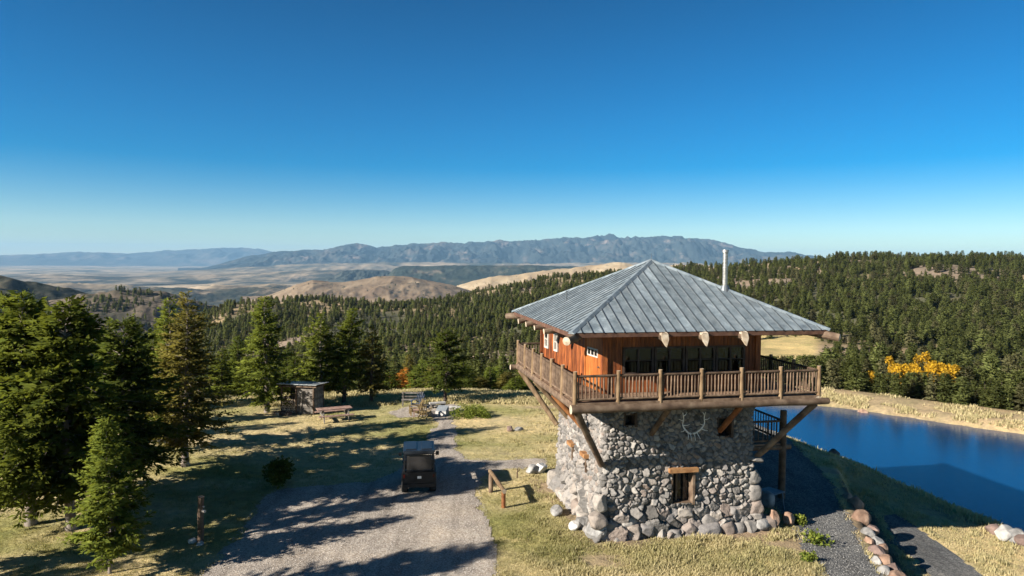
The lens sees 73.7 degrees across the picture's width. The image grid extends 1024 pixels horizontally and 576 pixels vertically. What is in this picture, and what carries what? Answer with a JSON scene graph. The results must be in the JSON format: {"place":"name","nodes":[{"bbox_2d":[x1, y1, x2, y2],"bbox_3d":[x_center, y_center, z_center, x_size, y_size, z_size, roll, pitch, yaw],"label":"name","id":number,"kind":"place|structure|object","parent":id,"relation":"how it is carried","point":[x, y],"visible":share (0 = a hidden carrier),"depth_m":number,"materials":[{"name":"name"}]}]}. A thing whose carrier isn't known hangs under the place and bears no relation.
{"place":"outdoors","nodes":[
{"label":"outdoors","id":0,"kind":"place"},
{"bbox_2d":[0,275,87,311],"bbox_3d":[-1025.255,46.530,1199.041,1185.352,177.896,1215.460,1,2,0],"label":"dark hill","id":1,"kind":"structure","parent":0,"point":[40,290],"depth_m":1185.50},
{"bbox_2d":[15,289,218,350],"bbox_3d":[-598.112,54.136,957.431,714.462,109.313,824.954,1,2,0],"label":"scrub hill","id":2,"kind":"structure","parent":0,"point":[140,312],"depth_m":860.57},
{"bbox_2d":[0,247,271,265],"bbox_3d":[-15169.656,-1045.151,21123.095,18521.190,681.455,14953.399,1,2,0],"label":"mountain","id":3,"kind":"structure","parent":0,"point":[202,257],"depth_m":22315.36,"materials":[{"name":"blue stone"}]},
{"bbox_2d":[0,265,302,287],"bbox_3d":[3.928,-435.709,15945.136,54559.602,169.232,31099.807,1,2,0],"label":"valley floor","id":4,"kind":"structure","parent":0,"point":[11,270],"depth_m":13041.97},
{"bbox_2d":[47,283,291,291],"bbox_3d":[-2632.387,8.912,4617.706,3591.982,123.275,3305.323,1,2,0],"label":"ridge","id":5,"kind":"structure","parent":0,"point":[85,287],"depth_m":4298.71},
{"bbox_2d":[5,270,343,284],"bbox_3d":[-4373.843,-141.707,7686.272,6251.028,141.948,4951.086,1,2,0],"label":"valley bench","id":6,"kind":"object","parent":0,"point":[296,276],"visible":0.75,"depth_m":7409.41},
{"bbox_2d":[84,287,283,306],"bbox_3d":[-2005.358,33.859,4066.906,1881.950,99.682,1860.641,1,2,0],"label":"wooded bench","id":7,"kind":"object","parent":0,"point":[217,297],"visible":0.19,"depth_m":3802.51,"materials":[{"name":"green plant"}]},
{"bbox_2d":[305,269,389,281],"bbox_3d":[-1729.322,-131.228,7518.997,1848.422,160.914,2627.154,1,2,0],"label":"shaded ridge","id":8,"kind":"structure","parent":0,"point":[348,275],"depth_m":6895.27,"materials":[{"name":"grey"}]},
{"bbox_2d":[243,276,469,303],"bbox_3d":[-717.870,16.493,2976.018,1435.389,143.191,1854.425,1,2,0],"label":"tan hill","id":9,"kind":"structure","parent":0,"point":[405,288],"depth_m":2717.92,"materials":[{"name":"beige soil"}]},
{"bbox_2d":[86,261,713,276],"bbox_3d":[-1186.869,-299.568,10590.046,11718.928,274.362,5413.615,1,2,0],"label":"foothill","id":10,"kind":"structure","parent":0,"point":[387,266],"depth_m":10488.46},
{"bbox_2d":[388,265,576,285],"bbox_3d":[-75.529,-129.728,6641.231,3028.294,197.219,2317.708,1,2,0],"label":"wooded mesa","id":11,"kind":"structure","parent":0,"point":[455,275],"depth_m":5993.67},
{"bbox_2d":[178,233,825,270],"bbox_3d":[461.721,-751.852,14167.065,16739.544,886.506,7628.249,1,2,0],"label":"mountain range","id":12,"kind":"structure","parent":0,"point":[608,248],"depth_m":13577.16,"materials":[{"name":"stone"}]},
{"bbox_2d":[0,259,1023,575],"bbox_3d":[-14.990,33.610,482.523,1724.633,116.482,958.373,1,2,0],"label":"ground","id":13,"kind":"structure","parent":0,"point":[788,345],"depth_m":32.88,"materials":[{"name":"beige plant"}]},
{"bbox_2d":[0,289,90,528],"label":"fir tree","id":14,"kind":"object","parent":13,"relation":"on","point":[12,330],"visible":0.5,"depth_m":24.35,"materials":[{"name":"green plant"}]},
{"bbox_2d":[0,295,160,531],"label":"fir tree","id":15,"kind":"object","parent":13,"relation":"on","point":[63,357],"visible":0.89,"depth_m":24.12,"materials":[{"name":"green plant"}]},
{"bbox_2d":[56,415,156,573],"bbox_3d":[-12.665,6.660,21.387,2.855,5.332,2.956,1,2,20],"label":"young fir tree","id":16,"kind":"object","parent":13,"relation":"on","point":[109,517],"visible":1,"depth_m":21.16,"materials":[{"name":"green plant"}]},
{"bbox_2d":[76,313,204,487],"bbox_3d":[-16.770,4.997,29.361,6.240,7.935,5.592,1,2,0],"label":"fir tree","id":17,"kind":"object","parent":13,"relation":"on","point":[131,367],"visible":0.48,"depth_m":29.04,"materials":[{"name":"green plant"}]},
{"bbox_2d":[131,296,207,451],"bbox_3d":[-17.572,4.582,35.101,4.102,8.315,5.019,1,2,0],"label":"fir tree","id":18,"kind":"object","parent":13,"relation":"on","point":[164,316],"visible":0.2,"depth_m":34.93,"materials":[{"name":"green plant"}]},
{"bbox_2d":[129,290,243,466],"bbox_3d":[-15.684,4.461,32.512,5.131,8.754,4.836,1,2,0],"label":"fir tree","id":19,"kind":"object","parent":13,"relation":"on","point":[178,364],"visible":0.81,"depth_m":32.38,"materials":[{"name":"green plant"}]},
{"bbox_2d":[197,496,205,542],"bbox_3d":[-10.926,8.242,24.035,0.335,1.824,0.245,1,2,0],"label":"wooden post","id":20,"kind":"object","parent":13,"relation":"on","point":[201,511],"visible":0.86,"depth_m":23.95,"materials":[{"name":"brown wood"}]},
{"bbox_2d":[206,348,235,395],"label":"fir tree","id":21,"kind":"object","parent":13,"relation":"on","point":[218,367],"visible":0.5,"depth_m":54.02,"materials":[{"name":"green plant"}]},
{"bbox_2d":[223,335,255,390],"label":"fir tree","id":22,"kind":"object","parent":13,"relation":"on","point":[234,351],"visible":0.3,"depth_m":56.08,"materials":[{"name":"green plant"}]},
{"bbox_2d":[224,356,264,396],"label":"fir tree","id":23,"kind":"object","parent":13,"relation":"on","point":[237,377],"visible":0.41,"depth_m":51.97,"materials":[{"name":"green plant"}]},
{"bbox_2d":[232,296,301,412],"bbox_3d":[-16.057,4.441,44.243,4.362,7.953,5.854,-1,3,-39],"label":"fir tree","id":24,"kind":"object","parent":13,"relation":"on","point":[267,374],"visible":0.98,"depth_m":43.90,"materials":[{"name":"green plant"}]},
{"bbox_2d":[260,455,296,488],"bbox_3d":[-10.236,8.104,29.941,1.220,1.468,1.799,-1,3,-39],"label":"shrub","id":25,"kind":"object","parent":13,"relation":"on","point":[278,472],"visible":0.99,"depth_m":29.68,"materials":[{"name":"green plant"}]},
{"bbox_2d":[277,348,299,387],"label":"fir tree","id":26,"kind":"object","parent":13,"relation":"on","point":[285,363],"visible":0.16,"depth_m":60.10,"materials":[{"name":"green plant"}]},
{"bbox_2d":[279,356,311,392],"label":"fir tree","id":27,"kind":"object","parent":13,"relation":"on","point":[292,373],"visible":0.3,"depth_m":55.94,"materials":[{"name":"green plant"}]},
{"bbox_2d":[278,381,327,414],"bbox_3d":[-13.703,7.179,44.794,2.708,2.084,1.998,1,2,8],"label":"woodshed","id":28,"kind":"object","parent":13,"relation":"on","point":[308,396],"visible":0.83,"depth_m":44.06,"materials":[{"name":"wood"}]},
{"bbox_2d":[290,311,351,396],"bbox_3d":[-13.361,4.955,47.627,4.477,6.637,3.762,1,2,0],"label":"fir tree","id":29,"kind":"object","parent":13,"relation":"on","point":[326,335],"visible":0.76,"depth_m":47.40,"materials":[{"name":"green plant"}]},
{"bbox_2d":[315,405,353,422],"bbox_3d":[-11.047,7.849,42.420,2.100,0.799,1.760,-1,2,-25],"label":"picnic table","id":30,"kind":"object","parent":13,"relation":"on","point":[333,409],"visible":1,"depth_m":42.25,"materials":[{"name":"brown wood"}]},
{"bbox_2d":[315,308,370,402],"bbox_3d":[-11.651,4.793,47.514,3.990,7.096,4.678,2,3,33],"label":"fir tree","id":31,"kind":"object","parent":13,"relation":"on","point":[347,370],"visible":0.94,"depth_m":47.09,"materials":[{"name":"green plant"}]},
{"bbox_2d":[189,387,552,406],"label":"lip grass","id":32,"kind":"structure","parent":13,"relation":"on","point":[464,397],"depth_m":49.19,"materials":[{"name":"beige plant"}]},
{"bbox_2d":[350,324,396,401],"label":"fir tree","id":33,"kind":"object","parent":13,"relation":"on","point":[377,377],"visible":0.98,"depth_m":47.80,"materials":[{"name":"green plant"}]},
{"bbox_2d":[202,404,547,575],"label":"gravel drive","id":34,"kind":"structure","parent":13,"relation":"on","point":[349,519],"depth_m":25.37,"materials":[{"name":"grey gravel"}]},
{"bbox_2d":[199,403,548,575],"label":"gravel pebbles","id":35,"kind":"object","parent":34,"relation":"on","point":[371,525],"visible":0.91,"depth_m":25.07,"materials":[{"name":"grey gravel"}]},
{"bbox_2d":[399,441,438,492],"bbox_3d":[-4.157,7.823,30.446,1.780,1.936,2.990,0,2,-8],"label":"utility vehicle","id":36,"kind":"object","parent":34,"relation":"on","point":[418,468],"visible":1,"depth_m":29.13,"materials":[{"name":"black metal"}]},
{"bbox_2d":[435,405,448,415],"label":"stone block","id":37,"kind":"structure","parent":34,"relation":"on","point":[442,410],"depth_m":44.04,"materials":[{"name":"white stone"}]},
{"bbox_2d":[381,371,404,389],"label":"fir tree","id":38,"kind":"object","parent":13,"relation":"on","point":[394,384],"visible":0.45,"depth_m":60.19,"materials":[{"name":"green plant"}]},
{"bbox_2d":[390,367,414,387],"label":"orange tree","id":39,"kind":"object","parent":13,"relation":"on","point":[403,380],"visible":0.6,"depth_m":62.35,"materials":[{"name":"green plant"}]},
{"bbox_2d":[401,354,414,383],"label":"fir tree","id":40,"kind":"object","parent":13,"relation":"on","point":[410,364],"visible":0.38,"depth_m":63.21,"materials":[{"name":"green plant"}]},
{"bbox_2d":[403,364,426,389],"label":"fir tree","id":41,"kind":"object","parent":13,"relation":"on","point":[412,376],"visible":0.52,"depth_m":58.15,"materials":[{"name":"green plant"}]},
{"bbox_2d":[417,403,432,418],"bbox_3d":[-5.565,7.697,43.281,0.810,1.067,0.990,1,2,12],"label":"garden chair","id":42,"kind":"object","parent":13,"relation":"on","point":[424,411],"visible":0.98,"depth_m":43.08,"materials":[{"name":"brown wood"}]},
{"bbox_2d":[409,327,487,401],"bbox_3d":[-4.416,5.555,47.956,5.392,5.610,4.274,1,2,0],"label":"fir tree","id":43,"kind":"object","parent":13,"relation":"on","point":[440,374],"visible":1,"depth_m":47.77,"materials":[{"name":"green plant"}]},
{"bbox_2d":[448,403,476,419],"bbox_3d":[-3.121,7.879,43.529,1.841,0.938,1.815,1,2,0],"label":"shrub","id":44,"kind":"object","parent":13,"relation":"on","point":[467,411],"visible":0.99,"depth_m":43.52,"materials":[{"name":"green plant"}]},
{"bbox_2d":[455,371,484,389],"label":"fir tree","id":45,"kind":"object","parent":13,"relation":"on","point":[471,383],"visible":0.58,"depth_m":58.06,"materials":[{"name":"green plant"}]},
{"bbox_2d":[464,403,492,418],"bbox_3d":[-2.102,7.930,44.083,1.550,0.823,2.146,-1,3,-35],"label":"shrub","id":46,"kind":"object","parent":13,"relation":"on","point":[481,412],"visible":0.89,"depth_m":43.66,"materials":[{"name":"green plant"}]},
{"bbox_2d":[473,359,486,378],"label":"conifer tree","id":47,"kind":"object","parent":13,"relation":"on","point":[479,365],"visible":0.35,"depth_m":74.88,"materials":[{"name":"green plant"}]},
{"bbox_2d":[479,366,498,389],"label":"fir tree","id":48,"kind":"object","parent":13,"relation":"on","point":[493,372],"visible":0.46,"depth_m":64.17,"materials":[{"name":"green plant"}]},
{"bbox_2d":[488,469,506,507],"bbox_3d":[-0.633,8.451,28.666,0.200,1.069,2.210,0,2,-17],"label":"hitching rail","id":49,"kind":"object","parent":13,"relation":"on","point":[492,475],"visible":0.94,"depth_m":28.38,"materials":[{"name":"brown wood"}]},
{"bbox_2d":[495,354,511,380],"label":"conifer tree","id":50,"kind":"object","parent":13,"relation":"on","point":[500,363],"visible":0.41,"depth_m":72.87,"materials":[{"name":"green plant"}]},
{"bbox_2d":[489,372,519,389],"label":"fir tree","id":51,"kind":"object","parent":13,"relation":"on","point":[502,383],"visible":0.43,"depth_m":60.29,"materials":[{"name":"green plant"}]},
{"bbox_2d":[501,377,530,390],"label":"fir tree","id":52,"kind":"object","parent":13,"relation":"on","point":[514,385],"visible":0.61,"depth_m":58.14,"materials":[{"name":"green plant"}]},
{"bbox_2d":[550,504,562,516],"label":"boulder","id":53,"kind":"object","parent":13,"relation":"on","point":[556,509],"visible":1,"depth_m":26.79,"materials":[{"name":"grey stone"}]},
{"bbox_2d":[584,523,606,538],"bbox_3d":[3.013,8.685,24.558,0.822,0.666,0.619,1,2,0],"label":"boulder","id":54,"kind":"object","parent":13,"relation":"on","point":[590,532],"visible":0.61,"depth_m":24.35,"materials":[{"name":"grey stone"}]},
{"bbox_2d":[505,250,840,542],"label":"lookout tower","id":55,"kind":"structure","parent":13,"relation":"on","point":[625,368],"depth_m":24.98,"materials":[{"name":"stone"}]},
{"bbox_2d":[586,338,599,390],"bbox_3d":[2.985,2.785,25.154,0.130,1.880,1.304,0,2,-17],"label":"door","id":56,"kind":"structure","parent":55,"relation":"in","point":[592,344],"depth_m":25.17,"materials":[{"name":"brown wood"}]},
{"bbox_2d":[623,413,637,426],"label":"window","id":57,"kind":"structure","parent":55,"relation":"in","point":[632,419],"depth_m":24.69,"materials":[{"name":"black glass"}]},
{"bbox_2d":[622,347,653,373],"bbox_3d":[4.547,2.621,24.610,1.165,1.000,0.110,0,2,-11],"label":"window","id":58,"kind":"structure","parent":55,"relation":"in","point":[623,348],"depth_m":24.57,"materials":[{"name":"brown wood"}]},
{"bbox_2d":[654,346,684,372],"bbox_3d":[5.726,2.622,24.849,1.165,1.000,0.110,0,2,-11],"label":"window","id":59,"kind":"structure","parent":55,"relation":"in","point":[669,360],"depth_m":24.81,"materials":[{"name":"brown wood"}]},
{"bbox_2d":[668,466,698,504],"bbox_3d":[6.238,7.277,25.190,1.120,1.390,0.530,0,2,-11],"label":"window","id":60,"kind":"structure","parent":55,"relation":"in","point":[683,479],"depth_m":25.29,"materials":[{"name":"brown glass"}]},
{"bbox_2d":[679,412,708,440],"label":"antlers","id":61,"kind":"object","parent":55,"relation":"attached to","point":[690,432],"visible":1,"depth_m":24.87},
{"bbox_2d":[685,346,715,371],"bbox_3d":[6.907,2.623,25.088,1.165,1.000,0.110,0,2,-11],"label":"window","id":62,"kind":"structure","parent":55,"relation":"in","point":[686,347],"depth_m":25.04,"materials":[{"name":"brown wood"}]},
{"bbox_2d":[705,347,725,360],"bbox_3d":[8.561,2.447,28.652,0.110,0.960,1.727,0,2,-11],"label":"window","id":63,"kind":"structure","parent":55,"relation":"in","point":[708,351],"depth_m":28.31,"materials":[{"name":"black glass"}]},
{"bbox_2d":[716,416,733,437],"bbox_3d":[7.898,5.169,25.541,0.620,0.805,0.440,0,2,-11],"label":"window","id":64,"kind":"structure","parent":55,"relation":"in","point":[729,431],"depth_m":25.44,"materials":[{"name":"brown glass"}]},
{"bbox_2d":[715,345,744,371],"bbox_3d":[8.088,2.624,25.327,1.165,1.000,0.110,0,2,-11],"label":"window","id":65,"kind":"structure","parent":55,"relation":"in","point":[721,346],"depth_m":25.28,"materials":[{"name":"brown wood"}]},
{"bbox_2d":[725,347,741,364],"bbox_3d":[8.911,2.518,26.922,0.110,0.960,1.727,0,2,-11],"label":"window","id":66,"kind":"structure","parent":55,"relation":"in","point":[736,351],"depth_m":27.06,"materials":[{"name":"black glass"}]},
{"bbox_2d":[756,517,769,529],"bbox_3d":[9.389,8.886,25.813,0.685,0.523,0.934,1,2,0],"label":"boulder","id":67,"kind":"object","parent":13,"relation":"on","point":[762,523],"visible":0.65,"depth_m":25.43,"materials":[{"name":"grey stone"}]},
{"bbox_2d":[761,490,774,507],"bbox_3d":[10.239,8.530,27.533,0.600,0.644,0.833,1,2,0],"label":"boulder","id":68,"kind":"object","parent":13,"relation":"on","point":[768,499],"visible":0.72,"depth_m":27.24,"materials":[{"name":"grey stone"}]},
{"bbox_2d":[762,487,784,509],"bbox_3d":[10.598,8.670,27.961,0.835,0.736,0.755,-1,3,-35],"label":"metal table","id":69,"kind":"object","parent":13,"relation":"on","point":[774,491],"visible":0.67,"depth_m":27.90,"materials":[{"name":"blue paint"}]},
{"bbox_2d":[782,512,794,525],"bbox_3d":[10.659,8.913,26.343,0.486,0.609,0.522,2,3,36],"label":"boulder","id":70,"kind":"object","parent":13,"relation":"on","point":[788,518],"visible":0.98,"depth_m":26.16,"materials":[{"name":"stone"}]},
{"bbox_2d":[793,513,806,526],"bbox_3d":[11.111,9.024,26.466,0.670,0.506,0.677,1,2,0],"label":"weed clump","id":71,"kind":"object","parent":13,"relation":"on","point":[800,520],"visible":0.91,"depth_m":26.40,"materials":[{"name":"green plant"}]},
{"bbox_2d":[799,550,817,562],"bbox_3d":[10.051,9.135,23.208,0.571,0.515,0.563,1,2,0],"label":"weed clump","id":72,"kind":"object","parent":13,"relation":"on","point":[807,556],"visible":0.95,"depth_m":23.09,"materials":[{"name":"green plant"}]},
{"bbox_2d":[800,528,834,546],"bbox_3d":[11.031,9.104,24.889,1.060,0.580,1.002,1,2,0],"label":"weed clump","id":73,"kind":"object","parent":13,"relation":"on","point":[817,539],"visible":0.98,"depth_m":24.71,"materials":[{"name":"green plant"}]},
{"bbox_2d":[818,345,839,364],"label":"conifer tree","id":74,"kind":"object","parent":13,"relation":"on","point":[825,352],"visible":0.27,"depth_m":101.70,"materials":[{"name":"green plant"}]},
{"bbox_2d":[844,358,865,390],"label":"conifer tree","id":75,"kind":"object","parent":13,"relation":"on","point":[855,382],"visible":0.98,"depth_m":66.68,"materials":[{"name":"green plant"}]},
{"bbox_2d":[846,495,863,509],"bbox_3d":[14.796,9.294,29.394,0.647,0.698,0.584,1,2,0],"label":"boulder","id":76,"kind":"object","parent":13,"relation":"on","point":[856,502],"visible":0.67,"depth_m":29.18,"materials":[{"name":"grey stone"}]},
{"bbox_2d":[851,509,870,526],"bbox_3d":[14.122,9.367,27.578,0.763,0.790,0.632,1,2,0],"label":"boulder","id":77,"kind":"object","parent":13,"relation":"on","point":[862,516],"visible":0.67,"depth_m":27.38,"materials":[{"name":"brown stone"}]},
{"bbox_2d":[868,545,885,554],"bbox_3d":[13.072,9.474,24.538,0.567,0.455,0.594,1,2,0],"label":"boulder","id":78,"kind":"object","parent":13,"relation":"on","point":[877,549],"visible":0.59,"depth_m":24.41,"materials":[{"name":"stone"}]},
{"bbox_2d":[868,340,890,373],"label":"conifer tree","id":79,"kind":"object","parent":13,"relation":"on","point":[876,356],"visible":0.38,"depth_m":116.19,"materials":[{"name":"green plant"}]},
{"bbox_2d":[889,363,915,382],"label":"aspen tree","id":80,"kind":"object","parent":13,"relation":"on","point":[898,368],"visible":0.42,"depth_m":102.93,"materials":[{"name":"yellow plant"}]},
{"bbox_2d":[787,385,1023,545],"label":"bank grass","id":81,"kind":"structure","parent":13,"relation":"on","point":[858,400],"depth_m":56.22,"materials":[{"name":"beige plant"}]},
{"bbox_2d":[905,342,916,364],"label":"conifer tree","id":82,"kind":"object","parent":13,"relation":"on","point":[913,348],"visible":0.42,"depth_m":117.34,"materials":[{"name":"green plant"}]},
{"bbox_2d":[924,372,941,401],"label":"conifer tree","id":83,"kind":"object","parent":13,"relation":"on","point":[933,391],"visible":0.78,"depth_m":63.19,"materials":[{"name":"green plant"}]},
{"bbox_2d":[925,360,956,381],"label":"aspen tree","id":84,"kind":"object","parent":13,"relation":"on","point":[933,366],"visible":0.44,"depth_m":100.09,"materials":[{"name":"yellow plant"}]},
{"bbox_2d":[935,371,954,402],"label":"conifer tree","id":85,"kind":"object","parent":13,"relation":"on","point":[945,388],"visible":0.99,"depth_m":60.81,"materials":[{"name":"green plant"}]},
{"bbox_2d":[948,376,972,404],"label":"conifer tree","id":86,"kind":"object","parent":13,"relation":"on","point":[964,388],"visible":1,"depth_m":59.96,"materials":[{"name":"green plant"}]},
{"bbox_2d":[952,365,975,400],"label":"conifer tree","id":87,"kind":"object","parent":13,"relation":"on","point":[968,371],"visible":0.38,"depth_m":65.41,"materials":[{"name":"green plant"}]},
{"bbox_2d":[969,365,989,394],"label":"conifer tree","id":88,"kind":"object","parent":13,"relation":"on","point":[981,369],"visible":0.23,"depth_m":66.09,"materials":[{"name":"green plant"}]},
{"bbox_2d":[971,329,990,354],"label":"conifer tree","id":89,"kind":"object","parent":13,"relation":"on","point":[981,345],"visible":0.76,"depth_m":171.91,"materials":[{"name":"green plant"}]},
{"bbox_2d":[975,372,989,406],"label":"conifer tree","id":90,"kind":"object","parent":13,"relation":"on","point":[981,385],"visible":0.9,"depth_m":60.07,"materials":[{"name":"green plant"}]},
{"bbox_2d":[980,378,997,406],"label":"conifer tree","id":91,"kind":"object","parent":13,"relation":"on","point":[989,380],"visible":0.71,"depth_m":59.61,"materials":[{"name":"green plant"}]},
{"bbox_2d":[979,356,1007,405],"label":"conifer tree","id":92,"kind":"object","parent":13,"relation":"on","point":[992,369],"visible":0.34,"depth_m":66.00,"materials":[{"name":"green plant"}]},
{"bbox_2d":[983,380,1005,408],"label":"conifer tree","id":93,"kind":"object","parent":13,"relation":"on","point":[995,397],"visible":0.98,"depth_m":58.75,"materials":[{"name":"green plant"}]},
{"bbox_2d":[994,524,1012,541],"bbox_3d":[21.691,10.793,29.957,0.913,0.704,0.940,1,2,0],"label":"boulder","id":94,"kind":"object","parent":13,"relation":"on","point":[1002,532],"visible":0.84,"depth_m":29.73,"materials":[{"name":"grey stone"}]},
{"bbox_2d":[1002,384,1013,409],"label":"conifer tree","id":95,"kind":"object","parent":13,"relation":"on","point":[1009,396],"visible":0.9,"depth_m":58.72,"materials":[{"name":"green plant"}]},
{"bbox_2d":[997,372,1022,410],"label":"conifer tree","id":96,"kind":"object","parent":13,"relation":"on","point":[1007,377],"visible":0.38,"depth_m":60.50,"materials":[{"name":"green plant"}]},
{"bbox_2d":[1002,356,1021,373],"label":"conifer tree","id":97,"kind":"object","parent":13,"relation":"on","point":[1015,362],"visible":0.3,"depth_m":104.78,"materials":[{"name":"green plant"}]},
{"bbox_2d":[1006,326,1020,351],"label":"conifer tree","id":98,"kind":"object","parent":13,"relation":"on","point":[1010,335],"visible":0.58,"depth_m":173.50,"materials":[{"name":"green plant"}]},
{"bbox_2d":[1007,371,1023,409],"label":"conifer tree","id":99,"kind":"object","parent":13,"relation":"on","point":[1021,379],"visible":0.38,"depth_m":60.31,"materials":[{"name":"green plant"}]},
{"bbox_2d":[1010,381,1023,411],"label":"conifer tree","id":100,"kind":"object","parent":13,"relation":"on","point":[1020,397],"visible":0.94,"depth_m":58.40,"materials":[{"name":"green plant"}]},
{"bbox_2d":[0,0,1023,257],"label":"sky","id":101,"kind":"structure","parent":0,"point":[823,128],"materials":[{"name":"blue"}]},
{"bbox_2d":[457,262,709,290],"bbox_3d":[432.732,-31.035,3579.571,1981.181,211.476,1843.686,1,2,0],"label":"cream hill","id":102,"kind":"structure","parent":0,"point":[492,281],"depth_m":3473.20,"materials":[{"name":"beige soil"}]},
{"bbox_2d":[753,424,886,575],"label":"gravel track","id":103,"kind":"structure","parent":0,"point":[814,504],"depth_m":28.29,"materials":[{"name":"grey gravel"}]},
{"bbox_2d":[752,405,1023,530],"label":"pond water","id":104,"kind":"structure","parent":0,"point":[977,470],"depth_m":47.51,"materials":[{"name":"blue liquid"}]},
{"bbox_2d":[881,514,982,575],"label":"gravel lower track","id":105,"kind":"structure","parent":0,"point":[935,557],"depth_m":27.77,"materials":[{"name":"grey gravel"}]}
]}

